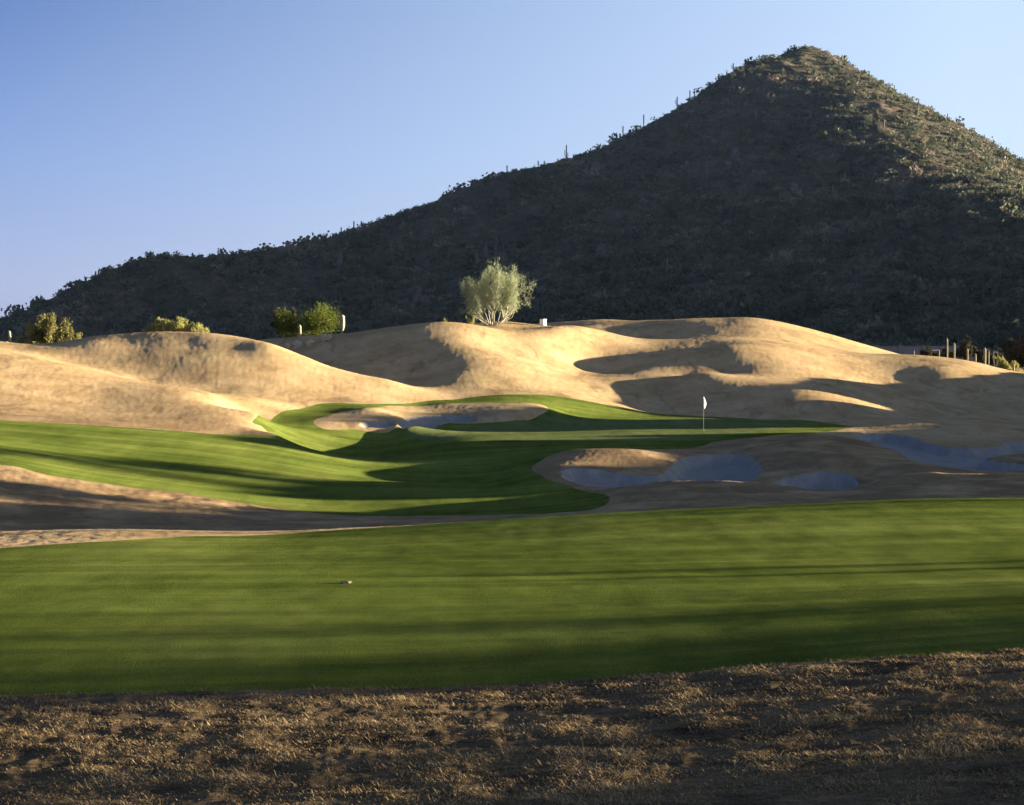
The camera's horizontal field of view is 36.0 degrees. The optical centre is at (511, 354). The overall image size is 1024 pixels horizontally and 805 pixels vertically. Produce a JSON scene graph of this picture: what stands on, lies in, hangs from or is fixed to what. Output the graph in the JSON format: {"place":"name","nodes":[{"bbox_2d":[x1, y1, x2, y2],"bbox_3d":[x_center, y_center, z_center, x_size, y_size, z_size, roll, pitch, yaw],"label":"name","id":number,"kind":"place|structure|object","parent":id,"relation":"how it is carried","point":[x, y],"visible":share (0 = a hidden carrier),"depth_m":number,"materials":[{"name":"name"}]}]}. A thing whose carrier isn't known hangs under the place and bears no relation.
{"place":"outdoors","nodes":[
{"label":"outdoors","id":0,"kind":"place"},
{"bbox_2d":[0,394,1023,695],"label":"fairway","id":1,"kind":"structure","parent":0,"point":[544,598],"depth_m":21.93,"materials":[{"name":"green plant"}]},
{"bbox_2d":[0,317,1023,547],"bbox_3d":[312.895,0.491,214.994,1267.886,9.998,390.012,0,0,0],"label":"rough ground","id":2,"kind":"structure","parent":0,"point":[727,367],"depth_m":104.29,"materials":[{"name":"sand"},{"name":"dry soil"}]},
{"bbox_2d":[16,312,72,343],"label":"desert bush","id":3,"kind":"object","parent":2,"relation":"on","point":[46,329],"visible":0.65,"depth_m":127.21,"materials":[{"name":"green plant"}]},
{"bbox_2d":[55,326,82,341],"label":"desert bush","id":4,"kind":"object","parent":2,"relation":"on","point":[70,334],"visible":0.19,"depth_m":127.98,"materials":[{"name":"green plant"}]},
{"bbox_2d":[141,317,172,331],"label":"brush clump","id":5,"kind":"object","parent":2,"relation":"on","point":[155,326],"visible":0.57,"depth_m":119.42,"materials":[{"name":"green plant"}]},
{"bbox_2d":[160,315,199,331],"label":"brush clump","id":6,"kind":"object","parent":2,"relation":"on","point":[180,324],"visible":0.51,"depth_m":119.42,"materials":[{"name":"green plant"}]},
{"bbox_2d":[184,322,209,332],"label":"brush clump","id":7,"kind":"object","parent":2,"relation":"on","point":[200,329],"visible":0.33,"depth_m":119.77,"materials":[{"name":"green plant"}]},
{"bbox_2d":[270,306,296,336],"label":"desert bush","id":8,"kind":"object","parent":2,"relation":"on","point":[276,317],"visible":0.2,"depth_m":142.82,"materials":[{"name":"green plant"}]},
{"bbox_2d":[293,340,302,347],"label":"cholla cactus","id":9,"kind":"object","parent":2,"relation":"on","point":[297,343],"visible":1,"depth_m":136.00,"materials":[{"name":"grey plant"}]},
{"bbox_2d":[298,325,300,340],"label":"saguaro cactus","id":10,"kind":"object","parent":2,"relation":"on","point":[299,331],"visible":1,"depth_m":136.91,"materials":[{"name":"plant"}]},
{"bbox_2d":[271,296,347,336],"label":"desert bush","id":11,"kind":"object","parent":2,"relation":"on","point":[321,321],"visible":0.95,"depth_m":139.85,"materials":[{"name":"green plant"}]},
{"bbox_2d":[306,340,314,346],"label":"cholla cactus","id":12,"kind":"object","parent":2,"relation":"on","point":[309,342],"visible":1,"depth_m":135.43,"materials":[{"name":"grey plant"}]},
{"bbox_2d":[321,333,331,340],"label":"cholla cactus","id":13,"kind":"object","parent":2,"relation":"on","point":[324,337],"visible":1,"depth_m":135.72,"materials":[{"name":"grey plant"}]},
{"bbox_2d":[340,315,344,333],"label":"saguaro cactus","id":14,"kind":"object","parent":2,"relation":"on","point":[342,322],"visible":0.93,"depth_m":138.87,"materials":[{"name":"plant"}]},
{"bbox_2d":[465,316,475,323],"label":"dry shrub","id":15,"kind":"object","parent":2,"relation":"on","point":[472,320],"visible":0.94,"depth_m":138.91,"materials":[{"name":"green plant"}]},
{"bbox_2d":[457,257,535,325],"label":"palo verde tree","id":16,"kind":"object","parent":2,"relation":"on","point":[507,288],"visible":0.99,"depth_m":149.97,"materials":[{"name":"green plant"}]},
{"bbox_2d":[540,319,546,325],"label":"water cooler","id":17,"kind":"object","parent":2,"relation":"on","point":[542,322],"visible":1,"depth_m":152.33,"materials":[{"name":"white plastic"}]},
{"bbox_2d":[874,345,973,360],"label":"block wall","id":18,"kind":"structure","parent":2,"relation":"on","point":[900,349],"depth_m":261.88,"materials":[{"name":"grey concrete"}]},
{"bbox_2d":[920,346,941,355],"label":"desert shrub","id":19,"kind":"object","parent":2,"relation":"on","point":[928,351],"visible":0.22,"depth_m":203.81,"materials":[{"name":"green plant"}]},
{"bbox_2d":[938,346,955,357],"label":"desert shrub","id":20,"kind":"object","parent":2,"relation":"on","point":[943,354],"visible":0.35,"depth_m":199.53,"materials":[{"name":"green plant"}]},
{"bbox_2d":[946,338,947,357],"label":"saguaro cactus","id":21,"kind":"object","parent":2,"relation":"on","point":[947,347],"visible":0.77,"depth_m":193.94,"materials":[{"name":"beige plant"}]},
{"bbox_2d":[953,343,954,358],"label":"saguaro cactus","id":22,"kind":"object","parent":2,"relation":"on","point":[954,350],"visible":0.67,"depth_m":187.92,"materials":[{"name":"beige plant"}]},
{"bbox_2d":[955,333,972,360],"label":"mesquite tree","id":23,"kind":"object","parent":2,"relation":"on","point":[961,351],"visible":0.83,"depth_m":214.35,"materials":[{"name":"green plant"}]},
{"bbox_2d":[971,345,991,363],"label":"desert shrub","id":24,"kind":"object","parent":2,"relation":"on","point":[979,357],"visible":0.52,"depth_m":224.84,"materials":[{"name":"green plant"}]},
{"bbox_2d":[984,348,985,363],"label":"saguaro cactus","id":25,"kind":"object","parent":2,"relation":"on","point":[984,355],"visible":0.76,"depth_m":189.89,"materials":[{"name":"beige plant"}]},
{"bbox_2d":[983,348,1007,366],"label":"desert shrub","id":26,"kind":"object","parent":2,"relation":"on","point":[991,362],"visible":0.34,"depth_m":199.25,"materials":[{"name":"green plant"}]},
{"bbox_2d":[993,351,998,365],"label":"forked cactus","id":27,"kind":"object","parent":2,"relation":"on","point":[997,358],"visible":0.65,"depth_m":179.94,"materials":[{"name":"grey plant"}]},
{"bbox_2d":[992,356,1019,371],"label":"desert shrub","id":28,"kind":"object","parent":2,"relation":"on","point":[1003,364],"visible":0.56,"depth_m":167.15,"materials":[{"name":"green plant"}]},
{"bbox_2d":[1001,335,1023,369],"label":"mesquite tree","id":29,"kind":"object","parent":2,"relation":"on","point":[1012,351],"visible":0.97,"depth_m":181.77,"materials":[{"name":"green plant"}]},
{"bbox_2d":[0,647,1023,804],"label":"foreground rough","id":30,"kind":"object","parent":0,"point":[496,716],"visible":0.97,"depth_m":10.65,"materials":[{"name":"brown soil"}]},
{"bbox_2d":[0,47,1023,360],"bbox_3d":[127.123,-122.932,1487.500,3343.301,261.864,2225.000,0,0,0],"label":"mountain","id":31,"kind":"structure","parent":0,"point":[300,273],"depth_m":891.38,"materials":[{"name":"green plant"}]},
{"bbox_2d":[335,247,342,264],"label":"rock outcrop","id":32,"kind":"object","parent":31,"relation":"on","point":[338,257],"visible":0.81,"depth_m":904.20,"materials":[{"name":"grey stone"}]},
{"bbox_2d":[412,285,421,300],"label":"rock outcrop","id":33,"kind":"object","parent":31,"relation":"on","point":[417,290],"visible":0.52,"depth_m":781.73,"materials":[{"name":"grey stone"}]},
{"bbox_2d":[475,249,478,266],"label":"saguaro cactus","id":34,"kind":"object","parent":31,"relation":"on","point":[476,257],"visible":0.72,"depth_m":843.70,"materials":[{"name":"green plant"}]},
{"bbox_2d":[483,239,487,259],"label":"saguaro cactus","id":35,"kind":"object","parent":31,"relation":"on","point":[485,253],"visible":0.62,"depth_m":856.41,"materials":[{"name":"green plant"}]},
{"bbox_2d":[494,231,497,255],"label":"saguaro cactus","id":36,"kind":"object","parent":31,"relation":"on","point":[495,247],"visible":0.73,"depth_m":886.13,"materials":[{"name":"green plant"}]},
{"bbox_2d":[501,243,504,264],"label":"saguaro cactus","id":37,"kind":"object","parent":31,"relation":"on","point":[503,254],"visible":0.56,"depth_m":837.29,"materials":[{"name":"green plant"}]},
{"bbox_2d":[0,44,1023,352],"bbox_3d":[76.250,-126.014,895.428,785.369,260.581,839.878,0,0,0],"label":"hillside scrub","id":38,"kind":"object","parent":31,"relation":"on","point":[386,310],"visible":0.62,"depth_m":825.75,"materials":[{"name":"green plant"}]},
{"bbox_2d":[595,243,605,256],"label":"rock outcrop","id":39,"kind":"object","parent":31,"relation":"on","point":[600,249],"visible":0.59,"depth_m":823.68,"materials":[{"name":"grey stone"}]},
{"bbox_2d":[730,146,738,160],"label":"rock outcrop","id":40,"kind":"object","parent":31,"relation":"on","point":[734,153],"visible":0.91,"depth_m":1026.31,"materials":[{"name":"grey stone"}]},
{"bbox_2d":[0,0,1023,317],"label":"sky","id":41,"kind":"structure","parent":0,"point":[129,128],"materials":[{"name":"blue"}]},
{"bbox_2d":[403,416,819,440],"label":"putting green","id":42,"kind":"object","parent":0,"point":[555,428],"visible":1,"depth_m":91.52,"materials":[{"name":"green plant"}]},
{"bbox_2d":[703,396,705,430],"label":"flagstick","id":43,"kind":"object","parent":42,"relation":"on","point":[704,403],"visible":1,"depth_m":89.49,"materials":[{"name":"paint"}]},
{"bbox_2d":[360,415,1023,488],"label":"bunker sand","id":44,"kind":"structure","parent":0,"point":[738,467],"depth_m":72.66,"materials":[{"name":"grey sand"}]}
]}

